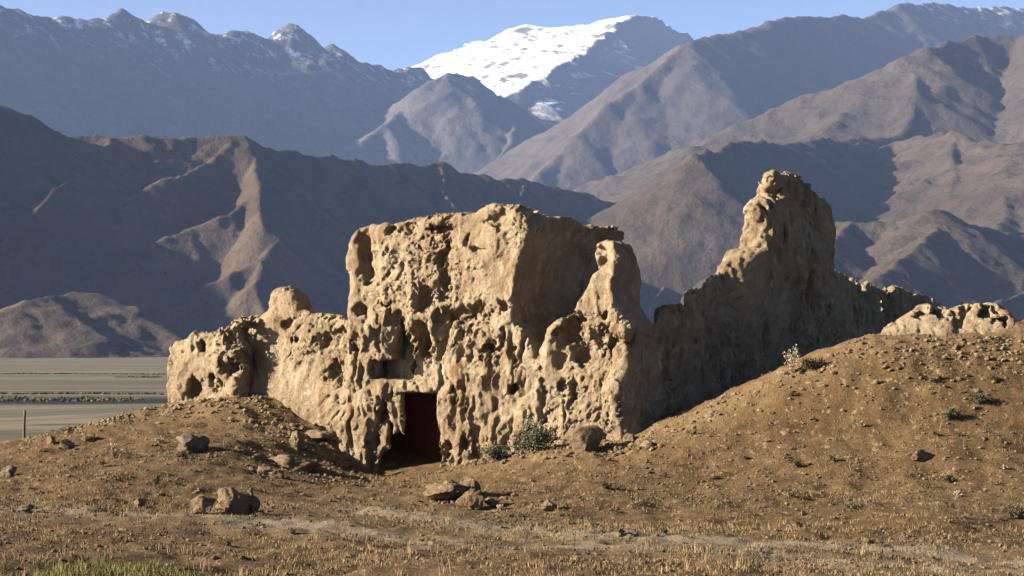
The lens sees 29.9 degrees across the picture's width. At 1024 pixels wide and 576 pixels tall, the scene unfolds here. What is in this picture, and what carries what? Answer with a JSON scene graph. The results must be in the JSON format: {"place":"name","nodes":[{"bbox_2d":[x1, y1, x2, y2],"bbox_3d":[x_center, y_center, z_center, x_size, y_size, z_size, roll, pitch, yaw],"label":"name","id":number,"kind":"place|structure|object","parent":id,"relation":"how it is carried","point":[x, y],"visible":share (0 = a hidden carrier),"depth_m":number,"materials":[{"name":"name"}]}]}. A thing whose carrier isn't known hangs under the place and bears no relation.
{"place":"outdoors","nodes":[
{"label":"outdoors","id":0,"kind":"place"},
{"bbox_2d":[0,5,548,172],"bbox_3d":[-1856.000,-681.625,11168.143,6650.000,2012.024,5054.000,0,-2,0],"label":"rocky far range","id":1,"kind":"structure","parent":0,"point":[120,73],"depth_m":10845.69,"materials":[{"name":"grey stone"}]},
{"bbox_2d":[0,105,680,357],"bbox_3d":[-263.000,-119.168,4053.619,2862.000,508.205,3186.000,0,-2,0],"label":"brown hills","id":2,"kind":"structure","parent":0,"point":[137,246],"depth_m":3598.03,"materials":[{"name":"stone"}]},
{"bbox_2d":[0,538,1019,575],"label":"straw grass","id":3,"kind":"structure","parent":0,"point":[510,573],"depth_m":28.92,"materials":[{"name":"beige plant"}]},
{"bbox_2d":[0,319,1023,575],"bbox_3d":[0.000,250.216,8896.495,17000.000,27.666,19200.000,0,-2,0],"label":"ground","id":4,"kind":"structure","parent":0,"point":[44,417],"depth_m":42.31,"materials":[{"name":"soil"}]},
{"bbox_2d":[0,465,16,477],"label":"rock","id":5,"kind":"object","parent":4,"relation":"on","point":[8,471],"visible":0.87,"depth_m":44.88,"materials":[{"name":"grey stone"}]},
{"bbox_2d":[23,410,25,437],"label":"wooden post","id":6,"kind":"object","parent":4,"relation":"on","point":[24,423],"visible":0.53,"depth_m":65.86,"materials":[{"name":"brown wood"}]},
{"bbox_2d":[18,504,34,510],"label":"rock","id":7,"kind":"object","parent":4,"relation":"on","point":[27,507],"visible":1,"depth_m":36.76,"materials":[{"name":"brown stone"}]},
{"bbox_2d":[46,436,55,445],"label":"rock","id":8,"kind":"object","parent":4,"relation":"on","point":[50,441],"visible":1,"depth_m":49.76,"materials":[{"name":"beige stone"}]},
{"bbox_2d":[59,439,75,448],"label":"rock","id":9,"kind":"object","parent":4,"relation":"on","point":[66,444],"visible":1,"depth_m":49.33,"materials":[{"name":"grey stone"}]},
{"bbox_2d":[0,395,143,401],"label":"tree belt","id":10,"kind":"object","parent":4,"relation":"on","point":[81,399],"visible":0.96,"depth_m":800.43,"materials":[{"name":"green plant"}]},
{"bbox_2d":[0,391,165,394],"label":"tree belt","id":11,"kind":"object","parent":4,"relation":"on","point":[119,393],"visible":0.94,"depth_m":883.09,"materials":[{"name":"green plant"}]},
{"bbox_2d":[0,372,166,374],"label":"tree belt","id":12,"kind":"object","parent":4,"relation":"on","point":[84,373],"visible":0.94,"depth_m":1358.70,"materials":[{"name":"green plant"}]},
{"bbox_2d":[81,433,95,441],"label":"rock","id":13,"kind":"object","parent":4,"relation":"on","point":[88,437],"visible":1,"depth_m":49.89,"materials":[{"name":"brown stone"}]},
{"bbox_2d":[15,547,212,575],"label":"green grass","id":14,"kind":"structure","parent":4,"relation":"on","point":[98,570],"depth_m":27.51,"materials":[{"name":"green plant"}]},
{"bbox_2d":[106,442,122,457],"bbox_3d":[-9.614,3.900,46.396,0.290,0.403,0.407,1,-2,-36],"label":"shrub","id":15,"kind":"object","parent":4,"relation":"on","point":[113,449],"visible":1,"depth_m":46.36,"materials":[{"name":"plant"}]},
{"bbox_2d":[115,375,161,377],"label":"tree belt","id":16,"kind":"object","parent":4,"relation":"on","point":[140,376],"visible":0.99,"depth_m":1266.61,"materials":[{"name":"green plant"}]},
{"bbox_2d":[133,498,145,505],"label":"rock","id":17,"kind":"object","parent":4,"relation":"on","point":[139,502],"visible":0.98,"depth_m":38.97,"materials":[{"name":"beige stone"}]},
{"bbox_2d":[151,475,162,484],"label":"shrub","id":18,"kind":"object","parent":4,"relation":"on","point":[156,480],"visible":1,"depth_m":41.86,"materials":[{"name":"green plant"}]},
{"bbox_2d":[173,451,188,456],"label":"shrub","id":19,"kind":"object","parent":4,"relation":"on","point":[182,453],"visible":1,"depth_m":45.72,"materials":[{"name":"green plant"}]},
{"bbox_2d":[176,433,209,453],"bbox_3d":[-7.859,3.841,47.145,0.770,0.551,0.562,1,-2,-42],"label":"rock","id":20,"kind":"object","parent":4,"relation":"on","point":[190,443],"visible":0.98,"depth_m":46.96,"materials":[{"name":"grey stone"}]},
{"bbox_2d":[190,494,216,513],"bbox_3d":[-5.959,4.218,37.153,0.427,0.430,0.344,-1,-2,32],"label":"rock","id":21,"kind":"object","parent":4,"relation":"on","point":[202,503],"visible":0.94,"depth_m":37.07,"materials":[{"name":"beige stone"}]},
{"bbox_2d":[215,486,250,513],"bbox_3d":[-5.479,4.171,37.619,0.602,0.570,0.546,1,-2,-33],"label":"rock","id":22,"kind":"object","parent":4,"relation":"on","point":[231,499],"visible":0.97,"depth_m":37.50,"materials":[{"name":"beige stone"}]},
{"bbox_2d":[246,489,260,510],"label":"rock","id":23,"kind":"object","parent":4,"relation":"on","point":[255,503],"visible":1,"depth_m":37.65,"materials":[{"name":"brown stone"}]},
{"bbox_2d":[257,466,283,478],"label":"rock","id":24,"kind":"object","parent":4,"relation":"on","point":[267,472],"visible":0.94,"depth_m":44.88,"materials":[{"name":"beige stone"}]},
{"bbox_2d":[266,454,322,472],"bbox_3d":[-5.395,4.377,47.483,1.501,0.529,0.794,0,-2,0],"label":"rock","id":25,"kind":"object","parent":4,"relation":"on","point":[293,462],"visible":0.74,"depth_m":47.18,"materials":[{"name":"beige stone"}]},
{"bbox_2d":[289,430,304,450],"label":"rock","id":26,"kind":"object","parent":4,"relation":"on","point":[297,441],"visible":1,"depth_m":49.48,"materials":[{"name":"beige stone"}]},
{"bbox_2d":[304,430,336,440],"bbox_3d":[-5.127,3.942,51.219,0.935,0.337,0.498,0,-2,0],"label":"rock","id":27,"kind":"object","parent":4,"relation":"on","point":[319,435],"visible":0.99,"depth_m":51.10,"materials":[{"name":"beige stone"}]},
{"bbox_2d":[350,461,360,471],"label":"rock","id":28,"kind":"object","parent":4,"relation":"on","point":[354,466],"visible":1,"depth_m":50.45,"materials":[{"name":"brown stone"}]},
{"bbox_2d":[423,479,467,500],"bbox_3d":[-1.413,4.326,40.911,0.976,0.510,0.724,0,-2,0],"label":"rock","id":29,"kind":"object","parent":4,"relation":"on","point":[449,489],"visible":1,"depth_m":40.72,"materials":[{"name":"beige stone"}]},
{"bbox_2d":[456,488,484,510],"bbox_3d":[-0.858,4.412,39.678,0.610,0.541,0.403,0,-2,0],"label":"rock","id":30,"kind":"object","parent":4,"relation":"on","point":[472,498],"visible":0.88,"depth_m":39.56,"materials":[{"name":"beige stone"}]},
{"bbox_2d":[460,476,480,491],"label":"rock","id":31,"kind":"object","parent":4,"relation":"on","point":[470,482],"visible":0.45,"depth_m":41.21,"materials":[{"name":"beige stone"}]},
{"bbox_2d":[484,497,499,505],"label":"rock","id":32,"kind":"object","parent":4,"relation":"on","point":[492,501],"visible":1,"depth_m":39.82,"materials":[{"name":"beige stone"}]},
{"bbox_2d":[479,440,511,460],"bbox_3d":[-0.414,4.004,47.234,0.853,0.529,0.783,0,-2,0],"label":"shrub","id":33,"kind":"object","parent":4,"relation":"on","point":[497,452],"visible":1,"depth_m":47.16,"materials":[{"name":"green plant"}]},
{"bbox_2d":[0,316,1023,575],"bbox_3d":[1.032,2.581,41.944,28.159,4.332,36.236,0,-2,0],"label":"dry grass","id":34,"kind":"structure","parent":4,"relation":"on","point":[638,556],"depth_m":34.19,"materials":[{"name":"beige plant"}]},
{"bbox_2d":[0,320,1023,575],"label":"scrub growth","id":35,"kind":"object","parent":4,"relation":"on","point":[836,504],"visible":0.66,"depth_m":37.96,"materials":[{"name":"brown plant"}]},
{"bbox_2d":[27,336,1023,510],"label":"fallen rubble","id":36,"kind":"object","parent":4,"relation":"on","point":[609,444],"visible":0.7,"depth_m":46.84,"materials":[{"name":"brown stone"}]},
{"bbox_2d":[506,415,558,453],"bbox_3d":[0.563,3.592,46.861,1.226,0.971,1.138,-1,-2,34],"label":"shrub","id":37,"kind":"object","parent":4,"relation":"on","point":[532,437],"visible":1,"depth_m":46.76,"materials":[{"name":"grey plant"}]},
{"bbox_2d":[541,499,558,510],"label":"rock","id":38,"kind":"object","parent":4,"relation":"on","point":[547,505],"visible":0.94,"depth_m":37.96,"materials":[{"name":"beige stone"}]},
{"bbox_2d":[166,170,945,471],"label":"ruined mud building","id":39,"kind":"structure","parent":4,"relation":"on","point":[454,339],"depth_m":50.45,"materials":[{"name":"brown soil"}]},
{"bbox_2d":[565,425,604,453],"bbox_3d":[1.723,3.726,46.121,0.922,0.880,0.623,-1,-2,24],"label":"rock","id":40,"kind":"object","parent":4,"relation":"on","point":[581,439],"visible":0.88,"depth_m":45.95,"materials":[{"name":"beige stone"}]},
{"bbox_2d":[598,480,613,487],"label":"shrub","id":41,"kind":"object","parent":4,"relation":"on","point":[605,484],"visible":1,"depth_m":41.80,"materials":[{"name":"green plant"}]},
{"bbox_2d":[616,529,624,536],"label":"rock","id":42,"kind":"object","parent":4,"relation":"on","point":[620,532],"visible":0.98,"depth_m":33.21,"materials":[{"name":"grey stone"}]},
{"bbox_2d":[623,433,634,441],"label":"rock","id":43,"kind":"object","parent":4,"relation":"on","point":[629,437],"visible":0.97,"depth_m":46.39,"materials":[{"name":"beige stone"}]},
{"bbox_2d":[632,499,642,505],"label":"scrub tuft","id":44,"kind":"object","parent":4,"relation":"on","point":[638,502],"visible":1,"depth_m":39.00,"materials":[{"name":"plant"}]},
{"bbox_2d":[639,440,653,448],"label":"rock","id":45,"kind":"object","parent":4,"relation":"on","point":[647,444],"visible":1,"depth_m":45.26,"materials":[{"name":"beige stone"}]},
{"bbox_2d":[782,344,799,372],"bbox_3d":[6.756,1.711,46.542,0.460,0.713,0.499,0,-2,0],"label":"shrub","id":46,"kind":"object","parent":4,"relation":"on","point":[792,363],"visible":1,"depth_m":46.50,"materials":[{"name":"plant"}]},
{"bbox_2d":[789,458,804,466],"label":"shrub","id":47,"kind":"object","parent":4,"relation":"on","point":[796,464],"visible":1,"depth_m":42.44,"materials":[{"name":"green plant"}]},
{"bbox_2d":[800,354,823,369],"bbox_3d":[7.270,1.798,46.483,0.612,0.400,0.424,0,-2,0],"label":"shrub","id":48,"kind":"object","parent":4,"relation":"on","point":[807,362],"visible":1,"depth_m":46.41,"materials":[{"name":"green plant"}]},
{"bbox_2d":[828,453,836,460],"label":"shrub","id":49,"kind":"object","parent":4,"relation":"on","point":[833,458],"visible":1,"depth_m":42.45,"materials":[{"name":"green plant"}]},
{"bbox_2d":[844,501,860,508],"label":"shrub","id":50,"kind":"object","parent":4,"relation":"on","point":[852,505],"visible":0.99,"depth_m":38.25,"materials":[{"name":"green plant"}]},
{"bbox_2d":[910,449,932,461],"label":"rock","id":51,"kind":"object","parent":4,"relation":"on","point":[920,455],"visible":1,"depth_m":41.97,"materials":[{"name":"beige stone"}]},
{"bbox_2d":[924,560,933,566],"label":"rock","id":52,"kind":"object","parent":4,"relation":"on","point":[927,564],"visible":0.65,"depth_m":29.77,"materials":[{"name":"grey stone"}]},
{"bbox_2d":[880,302,1016,335],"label":"crumbling wall","id":53,"kind":"structure","parent":4,"relation":"on","point":[977,318],"depth_m":48.13,"materials":[{"name":"beige stone"}]},
{"bbox_2d":[941,473,959,482],"bbox_3d":[9.220,4.005,40.463,0.422,0.244,0.313,-1,-2,20],"label":"shrub","id":54,"kind":"object","parent":4,"relation":"on","point":[947,478],"visible":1,"depth_m":40.45,"materials":[{"name":"green plant"}]},
{"bbox_2d":[938,406,964,419],"bbox_3d":[10.008,2.830,43.749,0.617,0.340,0.368,1,-2,-35],"label":"shrub","id":55,"kind":"object","parent":4,"relation":"on","point":[950,413],"visible":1,"depth_m":43.76,"materials":[{"name":"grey plant"}]},
{"bbox_2d":[953,490,962,495],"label":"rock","id":56,"kind":"object","parent":4,"relation":"on","point":[958,492],"visible":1,"depth_m":38.93,"materials":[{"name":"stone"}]},
{"bbox_2d":[967,403,977,408],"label":"scrub tuft","id":57,"kind":"object","parent":4,"relation":"on","point":[973,406],"visible":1,"depth_m":44.17,"materials":[{"name":"plant"}]},
{"bbox_2d":[967,390,994,404],"bbox_3d":[10.784,2.527,44.325,0.788,0.377,0.513,-1,-2,20],"label":"shrub","id":58,"kind":"object","parent":4,"relation":"on","point":[980,397],"visible":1,"depth_m":44.29,"materials":[{"name":"green plant"}]},
{"bbox_2d":[998,503,1023,517],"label":"shrub","id":59,"kind":"object","parent":4,"relation":"on","point":[1014,511],"visible":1,"depth_m":36.70,"materials":[{"name":"green plant"}]},
{"bbox_2d":[0,0,1023,69],"label":"sky","id":60,"kind":"structure","parent":0,"point":[391,34],"materials":[{"name":"blue"}]},
{"bbox_2d":[412,14,693,128],"bbox_3d":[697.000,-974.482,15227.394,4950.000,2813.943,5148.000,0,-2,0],"label":"snowy peak","id":61,"kind":"structure","parent":0,"point":[548,78],"depth_m":14847.21,"materials":[{"name":"white snow"}]},
{"bbox_2d":[472,2,1023,190],"bbox_3d":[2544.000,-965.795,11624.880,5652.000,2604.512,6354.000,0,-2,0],"label":"dark mountain","id":62,"kind":"structure","parent":0,"point":[690,92],"depth_m":10064.34,"materials":[{"name":"grey stone"}]},
{"bbox_2d":[573,35,1023,202],"bbox_3d":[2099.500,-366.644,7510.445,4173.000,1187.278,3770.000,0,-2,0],"label":"sunlit mountain","id":63,"kind":"structure","parent":0,"point":[972,86],"depth_m":6648.49,"materials":[{"name":"stone"}]},
{"bbox_2d":[581,131,1023,308],"bbox_3d":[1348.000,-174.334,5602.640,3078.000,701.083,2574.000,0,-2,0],"label":"hills","id":64,"kind":"structure","parent":0,"point":[681,224],"depth_m":4799.60,"materials":[{"name":"stone"}]},
{"bbox_2d":[680,209,1023,320],"bbox_3d":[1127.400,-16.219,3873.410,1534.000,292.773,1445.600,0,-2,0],"label":"foothills","id":65,"kind":"structure","parent":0,"point":[948,260],"depth_m":3706.97,"materials":[{"name":"stone"}]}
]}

